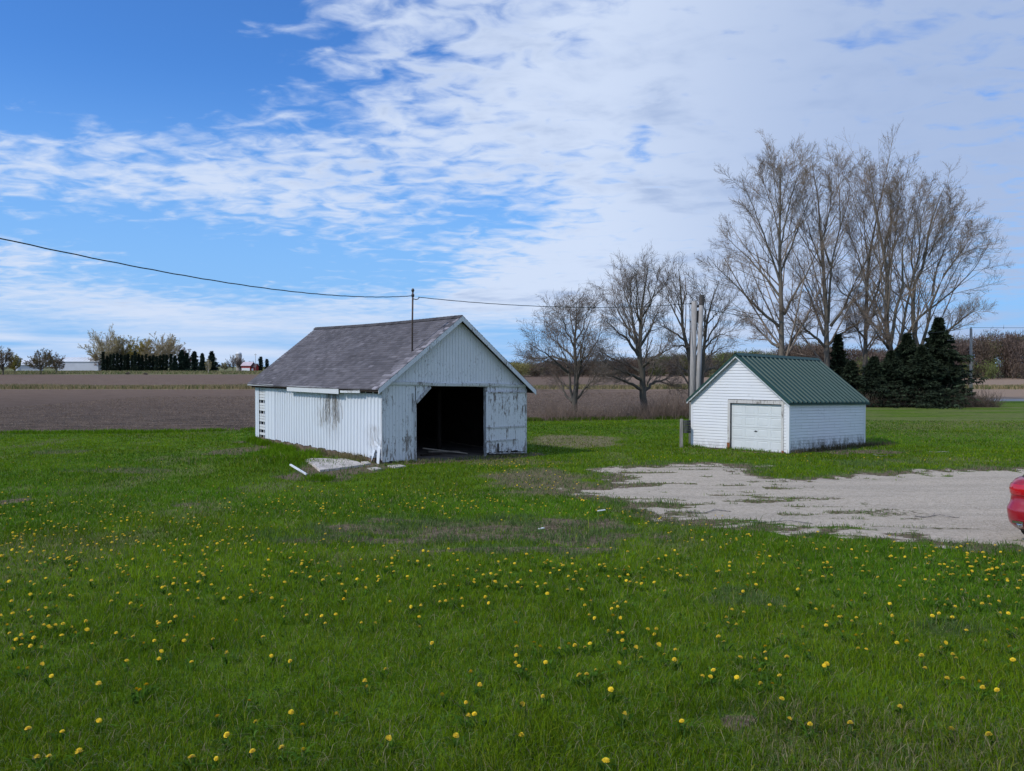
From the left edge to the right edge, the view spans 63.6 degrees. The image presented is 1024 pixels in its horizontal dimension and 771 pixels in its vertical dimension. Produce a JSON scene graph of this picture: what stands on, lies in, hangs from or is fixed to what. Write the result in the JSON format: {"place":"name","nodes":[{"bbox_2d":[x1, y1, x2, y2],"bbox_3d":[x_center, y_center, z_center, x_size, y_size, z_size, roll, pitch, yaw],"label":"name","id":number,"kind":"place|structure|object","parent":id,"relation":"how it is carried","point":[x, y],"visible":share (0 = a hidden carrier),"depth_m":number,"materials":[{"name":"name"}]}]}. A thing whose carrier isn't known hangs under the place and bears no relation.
{"place":"outdoors","nodes":[
{"label":"outdoors","id":0,"kind":"place"},
{"bbox_2d":[0,401,1023,770],"bbox_3d":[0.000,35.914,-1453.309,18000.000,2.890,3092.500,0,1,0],"label":"lawn","id":1,"kind":"structure","parent":0,"point":[1008,411],"depth_m":10.33,"materials":[{"name":"green plant"}]},
{"bbox_2d":[75,748,83,758],"bbox_3d":[-2.508,2.157,4.784,0.048,0.111,0.042,-1,2,-30],"label":"dandelion","id":2,"kind":"object","parent":1,"relation":"on","point":[78,750],"visible":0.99,"depth_m":4.79,"materials":[{"name":"yellow plant"}]},
{"bbox_2d":[223,732,229,750],"bbox_3d":[-1.742,2.174,5.040,0.040,0.116,0.043,0,1,0],"label":"dandelion","id":3,"kind":"object","parent":1,"relation":"on","point":[226,734],"visible":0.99,"depth_m":5.04,"materials":[{"name":"yellow plant"}]},
{"bbox_2d":[290,464,306,474],"bbox_3d":[-6.875,2.698,26.532,0.060,0.139,1.998,-1,2,-29],"label":"downspout","id":4,"kind":"object","parent":1,"relation":"on","point":[296,468],"visible":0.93,"depth_m":26.44,"materials":[{"name":"white metal"}]},
{"bbox_2d":[306,458,362,471],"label":"concrete slab","id":5,"kind":"structure","parent":1,"relation":"on","point":[330,464],"depth_m":28.62,"materials":[{"name":"grey concrete"}]},
{"bbox_2d":[385,735,391,746],"bbox_3d":[-0.745,2.170,4.984,0.043,0.117,0.039,0,1,0],"label":"dandelion","id":6,"kind":"object","parent":1,"relation":"on","point":[388,737],"visible":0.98,"depth_m":4.98,"materials":[{"name":"yellow plant"}]},
{"bbox_2d":[247,315,536,463],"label":"barn","id":7,"kind":"structure","parent":1,"relation":"on","point":[460,383],"depth_m":32.93,"materials":[{"name":"white paint"}]},
{"bbox_2d":[321,393,342,425],"bbox_3d":[-7.186,0.880,32.904,0.032,1.551,2.012,-1,2,-36],"label":"dead vine","id":8,"kind":"object","parent":7,"relation":"attached to","point":[333,407],"visible":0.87,"depth_m":32.81,"materials":[{"name":"plant"}]},
{"bbox_2d":[411,288,419,351],"bbox_3d":[-3.595,-2.376,30.743,0.317,2.470,0.120,0,1,0],"label":"roof mast","id":9,"kind":"object","parent":7,"relation":"on","point":[412,290],"visible":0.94,"depth_m":30.72,"materials":[{"name":"metal"}]},
{"bbox_2d":[0,238,412,297],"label":"overhead wire","id":10,"kind":"object","parent":9,"relation":"attached to","point":[185,275],"visible":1,"depth_m":15.83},
{"bbox_2d":[418,297,689,307],"bbox_3d":[2.476,-3.531,34.937,14.584,0.535,0.025,-1,2,-35],"label":"overhead wire","id":11,"kind":"object","parent":9,"relation":"attached to","point":[550,306],"visible":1,"depth_m":34.22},
{"bbox_2d":[420,453,441,455],"bbox_3d":[-3.165,2.701,32.361,0.120,0.061,1.012,1,2,45],"label":"plank","id":12,"kind":"object","parent":7,"relation":"on","point":[430,454],"visible":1,"depth_m":32.27,"materials":[{"name":"brown wood"}]},
{"bbox_2d":[422,447,467,453],"bbox_3d":[-2.658,2.591,32.766,1.808,0.299,0.140,0,1,-17],"label":"plank","id":13,"kind":"object","parent":7,"relation":"on","point":[445,450],"visible":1,"depth_m":32.72,"materials":[{"name":"grey wood"}]},
{"bbox_2d":[485,392,526,453],"bbox_3d":[-0.237,1.486,32.815,2.040,2.510,0.070,-1,2,-36],"label":"sliding door","id":14,"kind":"structure","parent":7,"relation":"in","point":[506,425],"depth_m":32.81,"materials":[{"name":"white paint"}]},
{"bbox_2d":[387,464,405,467],"bbox_3d":[-3.982,2.864,28.701,0.494,0.145,0.755,-1,2,-30],"label":"paving stone","id":15,"kind":"object","parent":1,"relation":"on","point":[400,465],"visible":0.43,"depth_m":28.77,"materials":[{"name":"concrete"}]},
{"bbox_2d":[0,415,896,481],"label":"coarse grass","id":16,"kind":"structure","parent":1,"relation":"on","point":[277,447],"depth_m":36.38,"materials":[{"name":"green plant"}]},
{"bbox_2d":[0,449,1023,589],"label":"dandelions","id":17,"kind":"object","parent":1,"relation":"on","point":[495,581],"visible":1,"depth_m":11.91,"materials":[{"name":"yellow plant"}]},
{"bbox_2d":[602,757,609,767],"bbox_3d":[0.532,2.156,4.685,0.046,0.082,0.043,0,1,0],"label":"dandelion","id":18,"kind":"object","parent":1,"relation":"on","point":[605,760],"visible":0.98,"depth_m":4.68,"materials":[{"name":"yellow plant"}]},
{"bbox_2d":[527,393,688,420],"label":"undergrowth","id":19,"kind":"object","parent":1,"relation":"on","point":[647,411],"visible":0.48,"depth_m":59.99,"materials":[{"name":"plant"}]},
{"bbox_2d":[680,419,690,447],"bbox_3d":[7.987,2.213,37.794,0.184,1.428,1.450,1,2,32],"label":"post","id":20,"kind":"object","parent":1,"relation":"on","point":[684,422],"visible":0.64,"depth_m":37.30,"materials":[{"name":"grey wood"}]},
{"bbox_2d":[688,301,698,443],"bbox_3d":[8.653,-0.505,39.199,0.510,6.962,0.310,0,1,0],"label":"utility pole","id":21,"kind":"object","parent":1,"relation":"on","point":[694,315],"visible":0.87,"depth_m":39.06,"materials":[{"name":"grey wood"}]},
{"bbox_2d":[696,295,703,389],"bbox_3d":[8.830,-0.642,38.996,0.477,7.247,0.260,0,1,0],"label":"utility pole","id":22,"kind":"object","parent":1,"relation":"on","point":[699,346],"visible":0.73,"depth_m":38.87,"materials":[{"name":"grey wood"}]},
{"bbox_2d":[686,353,869,452],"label":"garage","id":23,"kind":"structure","parent":1,"relation":"on","point":[780,403],"depth_m":35.87,"materials":[{"name":"white wood"}]},
{"bbox_2d":[731,403,780,451],"bbox_3d":[10.388,1.800,35.075,0.054,2.028,2.511,-1,2,-40],"label":"overhead door","id":24,"kind":"structure","parent":23,"relation":"in","point":[759,417],"depth_m":35.07,"materials":[{"name":"metal"}]},
{"bbox_2d":[578,464,1023,547],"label":"gravel driveway","id":25,"kind":"structure","parent":1,"relation":"on","point":[977,503],"depth_m":20.16,"materials":[{"name":"grey gravel"}]},
{"bbox_2d":[688,509,730,512],"bbox_3d":[4.258,2.714,17.839,1.050,0.081,0.195,-1,1,-21],"label":"stick","id":26,"kind":"object","parent":25,"relation":"on","point":[709,511],"visible":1,"depth_m":17.80,"materials":[{"name":"grey wood"}]},
{"bbox_2d":[750,518,811,523],"bbox_3d":[5.253,2.673,16.277,1.208,0.068,0.418,0,1,0],"label":"stick","id":27,"kind":"object","parent":25,"relation":"on","point":[783,520],"visible":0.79,"depth_m":16.18,"materials":[{"name":"grey wood"}]},
{"bbox_2d":[915,513,958,517],"bbox_3d":[8.734,2.699,17.132,0.909,0.064,0.407,0,1,0],"label":"stick","id":28,"kind":"object","parent":25,"relation":"on","point":[936,515],"visible":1,"depth_m":17.05,"materials":[{"name":"grey wood"}]},
{"bbox_2d":[1007,475,1023,533],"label":"parked car","id":29,"kind":"object","parent":25,"relation":"on","point":[1015,509],"visible":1,"depth_m":13.92,"materials":[{"name":"red paint"}]},
{"bbox_2d":[854,356,915,407],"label":"spruce tree","id":30,"kind":"object","parent":1,"relation":"on","point":[873,378],"visible":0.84,"depth_m":79.20,"materials":[{"name":"green plant"}]},
{"bbox_2d":[859,350,930,407],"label":"spruce tree","id":31,"kind":"object","parent":1,"relation":"on","point":[891,363],"visible":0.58,"depth_m":79.56,"materials":[{"name":"green plant"}]},
{"bbox_2d":[861,332,965,407],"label":"spruce tree","id":32,"kind":"object","parent":1,"relation":"on","point":[905,351],"visible":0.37,"depth_m":81.42,"materials":[{"name":"green plant"}]},
{"bbox_2d":[895,345,971,408],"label":"spruce tree","id":33,"kind":"object","parent":1,"relation":"on","point":[922,363],"visible":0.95,"depth_m":78.40,"materials":[{"name":"green plant"}]},
{"bbox_2d":[864,167,1013,346],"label":"cottonwood tree","id":34,"kind":"object","parent":1,"relation":"on","point":[932,292],"visible":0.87,"depth_m":85.41,"materials":[{"name":"brown plant"}]},
{"bbox_2d":[860,384,1018,407],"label":"undergrowth","id":35,"kind":"object","parent":1,"relation":"on","point":[985,400],"visible":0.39,"depth_m":78.48,"materials":[{"name":"plant"}]},
{"bbox_2d":[918,316,989,407],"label":"spruce tree","id":36,"kind":"object","parent":1,"relation":"on","point":[939,342],"visible":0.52,"depth_m":81.09,"materials":[{"name":"green plant"}]},
{"bbox_2d":[937,360,979,403],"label":"spruce tree","id":37,"kind":"object","parent":1,"relation":"on","point":[944,383],"visible":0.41,"depth_m":80.18,"materials":[{"name":"green plant"}]},
{"bbox_2d":[969,327,972,392],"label":"utility pole","id":38,"kind":"object","parent":1,"relation":"on","point":[970,367],"visible":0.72,"depth_m":90.85,"materials":[{"name":"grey wood"}]},
{"bbox_2d":[706,309,966,333],"bbox_3d":[29.711,-4.879,65.006,0.025,1.835,66.501,1,2,39],"label":"overhead wire","id":39,"kind":"object","parent":38,"relation":"attached to","point":[813,326],"visible":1,"depth_m":51.19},
{"bbox_2d":[0,375,1023,433],"bbox_3d":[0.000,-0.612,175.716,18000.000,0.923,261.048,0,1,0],"label":"ploughed field","id":40,"kind":"structure","parent":0,"point":[20,398],"depth_m":100.37,"materials":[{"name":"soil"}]},
{"bbox_2d":[0,345,15,374],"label":"brown tree","id":41,"kind":"object","parent":40,"relation":"on","point":[7,357],"visible":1,"depth_m":299.79,"materials":[{"name":"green plant"}]},
{"bbox_2d":[0,370,1023,389],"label":"dry grass","id":42,"kind":"structure","parent":40,"relation":"on","point":[246,386],"depth_m":144.34,"materials":[{"name":"beige plant"}]},
{"bbox_2d":[508,279,620,414],"bbox_3d":[4.292,-2.879,61.232,9.513,11.016,8.793,0,1,0],"label":"bare tree","id":43,"kind":"object","parent":40,"relation":"on","point":[578,366],"visible":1,"depth_m":60.86,"materials":[{"name":"brown plant"}]},
{"bbox_2d":[579,244,690,408],"bbox_3d":[9.306,-4.088,62.171,8.993,13.513,9.069,0,1,13],"label":"bare tree","id":44,"kind":"object","parent":40,"relation":"on","point":[639,342],"visible":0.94,"depth_m":61.98,"materials":[{"name":"brown plant"}]},
{"bbox_2d":[642,251,709,410],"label":"bare tree","id":45,"kind":"object","parent":40,"relation":"on","point":[682,324],"visible":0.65,"depth_m":65.79,"materials":[{"name":"brown plant"}]},
{"bbox_2d":[682,250,758,384],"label":"bare tree","id":46,"kind":"object","parent":40,"relation":"on","point":[704,370],"visible":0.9,"depth_m":66.41,"materials":[{"name":"brown plant"}]},
{"bbox_2d":[694,129,845,355],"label":"cottonwood tree","id":47,"kind":"object","parent":40,"relation":"on","point":[779,345],"visible":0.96,"depth_m":83.53,"materials":[{"name":"brown plant"}]},
{"bbox_2d":[766,138,905,367],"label":"cottonwood tree","id":48,"kind":"object","parent":40,"relation":"on","point":[827,343],"visible":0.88,"depth_m":85.34,"materials":[{"name":"brown plant"}]},
{"bbox_2d":[823,333,849,377],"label":"spruce tree","id":49,"kind":"object","parent":40,"relation":"on","point":[839,359],"visible":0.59,"depth_m":85.55,"materials":[{"name":"green plant"}]},
{"bbox_2d":[841,359,862,392],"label":"spruce tree","id":50,"kind":"object","parent":40,"relation":"on","point":[850,373],"visible":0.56,"depth_m":81.61,"materials":[{"name":"green plant"}]},
{"bbox_2d":[820,123,920,374],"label":"cottonwood tree","id":51,"kind":"object","parent":40,"relation":"on","point":[865,349],"visible":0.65,"depth_m":86.90,"materials":[{"name":"brown plant"}]},
{"bbox_2d":[765,327,1023,378],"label":"woods","id":52,"kind":"object","parent":40,"relation":"on","point":[1007,350],"visible":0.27,"depth_m":239.02,"materials":[{"name":"plant"}]},
{"bbox_2d":[831,130,972,350],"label":"cottonwood tree","id":53,"kind":"object","parent":40,"relation":"on","point":[887,335],"visible":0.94,"depth_m":83.53,"materials":[{"name":"brown plant"}]},
{"bbox_2d":[0,367,1023,377],"bbox_3d":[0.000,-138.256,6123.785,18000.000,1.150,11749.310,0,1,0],"label":"meadow","id":54,"kind":"structure","parent":0,"point":[221,369],"depth_m":306.48,"materials":[{"name":"green plant"}]},
{"bbox_2d":[9,352,22,373],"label":"brown tree","id":55,"kind":"object","parent":54,"relation":"on","point":[17,363],"visible":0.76,"depth_m":317.58,"materials":[{"name":"green plant"}]},
{"bbox_2d":[21,360,42,370],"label":"white farm building","id":56,"kind":"structure","parent":54,"relation":"on","point":[24,367],"depth_m":441.78,"materials":[{"name":"grey metal"}]},
{"bbox_2d":[22,348,55,373],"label":"brown tree","id":57,"kind":"object","parent":54,"relation":"on","point":[46,358],"visible":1,"depth_m":311.44,"materials":[{"name":"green plant"}]},
{"bbox_2d":[48,351,64,372],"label":"brown tree","id":58,"kind":"object","parent":54,"relation":"on","point":[59,362],"visible":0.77,"depth_m":329.95,"materials":[{"name":"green plant"}]},
{"bbox_2d":[58,357,105,370],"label":"metal shed","id":59,"kind":"structure","parent":54,"relation":"on","point":[78,363],"depth_m":449.89,"materials":[{"name":"grey metal"}]},
{"bbox_2d":[77,324,129,363],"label":"pale tree","id":60,"kind":"object","parent":54,"relation":"on","point":[107,347],"visible":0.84,"depth_m":452.07,"materials":[{"name":"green plant"}]},
{"bbox_2d":[100,352,107,369],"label":"hedge conifer","id":61,"kind":"object","parent":54,"relation":"on","point":[102,364],"visible":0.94,"depth_m":434.45,"materials":[{"name":"green plant"}]},
{"bbox_2d":[105,355,109,370],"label":"hedge conifer","id":62,"kind":"object","parent":54,"relation":"on","point":[107,362],"visible":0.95,"depth_m":439.16,"materials":[{"name":"green plant"}]},
{"bbox_2d":[108,354,111,369],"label":"hedge conifer","id":63,"kind":"object","parent":54,"relation":"on","point":[109,361],"visible":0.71,"depth_m":439.41,"materials":[{"name":"green plant"}]},
{"bbox_2d":[110,353,117,370],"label":"hedge conifer","id":64,"kind":"object","parent":54,"relation":"on","point":[113,365],"visible":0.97,"depth_m":432.54,"materials":[{"name":"green plant"}]},
{"bbox_2d":[115,353,119,370],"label":"hedge conifer","id":65,"kind":"object","parent":54,"relation":"on","point":[118,362],"visible":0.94,"depth_m":435.67,"materials":[{"name":"green plant"}]},
{"bbox_2d":[119,354,122,370],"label":"hedge conifer","id":66,"kind":"object","parent":54,"relation":"on","point":[121,359],"visible":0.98,"depth_m":436.82,"materials":[{"name":"green plant"}]},
{"bbox_2d":[120,355,127,370],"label":"hedge conifer","id":67,"kind":"object","parent":54,"relation":"on","point":[123,367],"visible":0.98,"depth_m":434.41,"materials":[{"name":"green plant"}]},
{"bbox_2d":[115,335,139,366],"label":"pale tree","id":68,"kind":"object","parent":54,"relation":"on","point":[129,343],"visible":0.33,"depth_m":460.98,"materials":[{"name":"green plant"}]},
{"bbox_2d":[126,354,130,370],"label":"hedge conifer","id":69,"kind":"object","parent":54,"relation":"on","point":[128,361],"visible":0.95,"depth_m":437.34,"materials":[{"name":"green plant"}]},
{"bbox_2d":[129,355,133,370],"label":"hedge conifer","id":70,"kind":"object","parent":54,"relation":"on","point":[131,362],"visible":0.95,"depth_m":434.37,"materials":[{"name":"green plant"}]},
{"bbox_2d":[132,351,138,370],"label":"hedge conifer","id":71,"kind":"object","parent":54,"relation":"on","point":[135,366],"visible":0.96,"depth_m":431.37,"materials":[{"name":"green plant"}]},
{"bbox_2d":[136,354,140,370],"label":"hedge conifer","id":72,"kind":"object","parent":54,"relation":"on","point":[138,362],"visible":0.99,"depth_m":433.36,"materials":[{"name":"green plant"}]},
{"bbox_2d":[124,339,156,363],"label":"pale tree","id":73,"kind":"object","parent":54,"relation":"on","point":[130,352],"visible":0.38,"depth_m":454.59,"materials":[{"name":"green plant"}]},
{"bbox_2d":[140,355,144,370],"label":"hedge conifer","id":74,"kind":"object","parent":54,"relation":"on","point":[143,362],"visible":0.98,"depth_m":433.94,"materials":[{"name":"green plant"}]},
{"bbox_2d":[142,354,148,370],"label":"hedge conifer","id":75,"kind":"object","parent":54,"relation":"on","point":[146,366],"visible":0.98,"depth_m":433.90,"materials":[{"name":"green plant"}]},
{"bbox_2d":[148,355,151,370],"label":"hedge conifer","id":76,"kind":"object","parent":54,"relation":"on","point":[149,360],"visible":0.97,"depth_m":437.16,"materials":[{"name":"green plant"}]},
{"bbox_2d":[150,355,154,370],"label":"hedge conifer","id":77,"kind":"object","parent":54,"relation":"on","point":[152,360],"visible":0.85,"depth_m":437.94,"materials":[{"name":"green plant"}]},
{"bbox_2d":[153,356,160,370],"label":"hedge conifer","id":78,"kind":"object","parent":54,"relation":"on","point":[157,366],"visible":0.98,"depth_m":432.87,"materials":[{"name":"green plant"}]},
{"bbox_2d":[158,355,162,370],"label":"hedge conifer","id":79,"kind":"object","parent":54,"relation":"on","point":[160,360],"visible":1,"depth_m":435.49,"materials":[{"name":"green plant"}]},
{"bbox_2d":[140,332,184,361],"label":"pale tree","id":80,"kind":"object","parent":54,"relation":"on","point":[167,347],"visible":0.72,"depth_m":451.54,"materials":[{"name":"beige plant"}]},
{"bbox_2d":[161,354,164,369],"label":"hedge conifer","id":81,"kind":"object","parent":54,"relation":"on","point":[162,362],"visible":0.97,"depth_m":435.93,"materials":[{"name":"green plant"}]},
{"bbox_2d":[163,354,168,370],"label":"hedge conifer","id":82,"kind":"object","parent":54,"relation":"on","point":[166,359],"visible":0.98,"depth_m":435.52,"materials":[{"name":"green plant"}]},
{"bbox_2d":[168,354,172,370],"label":"hedge conifer","id":83,"kind":"object","parent":54,"relation":"on","point":[170,359],"visible":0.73,"depth_m":434.60,"materials":[{"name":"green plant"}]},
{"bbox_2d":[170,355,179,370],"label":"spruce tree","id":84,"kind":"object","parent":54,"relation":"on","point":[174,366],"visible":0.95,"depth_m":429.89,"materials":[{"name":"green plant"}]},
{"bbox_2d":[176,350,186,370],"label":"spruce tree","id":85,"kind":"object","parent":54,"relation":"on","point":[181,360],"visible":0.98,"depth_m":432.07,"materials":[{"name":"green plant"}]},
{"bbox_2d":[178,345,191,361],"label":"reddish tree","id":86,"kind":"object","parent":54,"relation":"on","point":[184,349],"visible":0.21,"depth_m":459.85,"materials":[{"name":"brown plant"}]},
{"bbox_2d":[184,352,190,370],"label":"spruce tree","id":87,"kind":"object","parent":54,"relation":"on","point":[187,362],"visible":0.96,"depth_m":433.42,"materials":[{"name":"green plant"}]},
{"bbox_2d":[185,351,198,370],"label":"spruce tree","id":88,"kind":"object","parent":54,"relation":"on","point":[194,361],"visible":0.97,"depth_m":430.98,"materials":[{"name":"green plant"}]},
{"bbox_2d":[197,353,207,370],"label":"spruce tree","id":89,"kind":"object","parent":54,"relation":"on","point":[201,365],"visible":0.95,"depth_m":428.86,"materials":[{"name":"green plant"}]},
{"bbox_2d":[205,359,211,371],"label":"bare tree","id":90,"kind":"object","parent":54,"relation":"on","point":[209,364],"visible":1,"depth_m":329.85,"materials":[{"name":"brown plant"}]},
{"bbox_2d":[206,351,220,370],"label":"spruce tree","id":91,"kind":"object","parent":54,"relation":"on","point":[212,358],"visible":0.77,"depth_m":435.76,"materials":[{"name":"green plant"}]},
{"bbox_2d":[220,362,229,370],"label":"bare tree","id":92,"kind":"object","parent":54,"relation":"on","point":[225,365],"visible":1,"depth_m":429.42,"materials":[{"name":"brown plant"}]},
{"bbox_2d":[225,354,237,367],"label":"bare tree","id":93,"kind":"object","parent":54,"relation":"on","point":[232,363],"visible":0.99,"depth_m":439.02,"materials":[{"name":"grey plant"}]},
{"bbox_2d":[236,352,241,370],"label":"silo","id":94,"kind":"object","parent":54,"relation":"on","point":[239,354],"visible":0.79,"depth_m":445.52,"materials":[{"name":"metal"}]},
{"bbox_2d":[236,357,244,368],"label":"bare tree","id":95,"kind":"object","parent":54,"relation":"on","point":[239,361],"visible":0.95,"depth_m":441.55,"materials":[{"name":"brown plant"}]},
{"bbox_2d":[240,362,254,370],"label":"red barn","id":96,"kind":"structure","parent":54,"relation":"on","point":[246,366],"depth_m":431.90,"materials":[{"name":"paint"}]},
{"bbox_2d":[251,364,258,370],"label":"red farm wing","id":97,"kind":"structure","parent":54,"relation":"on","point":[253,367],"depth_m":434.08,"materials":[{"name":"red wood"}]},
{"bbox_2d":[258,356,264,370],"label":"spruce tree","id":98,"kind":"object","parent":54,"relation":"on","point":[260,364],"visible":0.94,"depth_m":439.48,"materials":[{"name":"green plant"}]},
{"bbox_2d":[264,359,268,368],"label":"spruce tree","id":99,"kind":"object","parent":54,"relation":"on","point":[266,363],"visible":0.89,"depth_m":441.50,"materials":[{"name":"green plant"}]},
{"bbox_2d":[508,347,773,376],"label":"woods","id":100,"kind":"object","parent":54,"relation":"on","point":[521,368],"visible":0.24,"depth_m":266.20,"materials":[{"name":"brown plant"}]},
{"bbox_2d":[0,0,1023,366],"label":"sky","id":101,"kind":"structure","parent":0,"point":[498,152],"materials":[{"name":"blue"}]},
{"bbox_2d":[992,399,1023,400],"bbox_3d":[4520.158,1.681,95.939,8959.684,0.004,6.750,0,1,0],"label":"country road","id":102,"kind":"structure","parent":0,"point":[1011,399],"depth_m":97.30,"materials":[{"name":"grey asphalt"}]}
]}

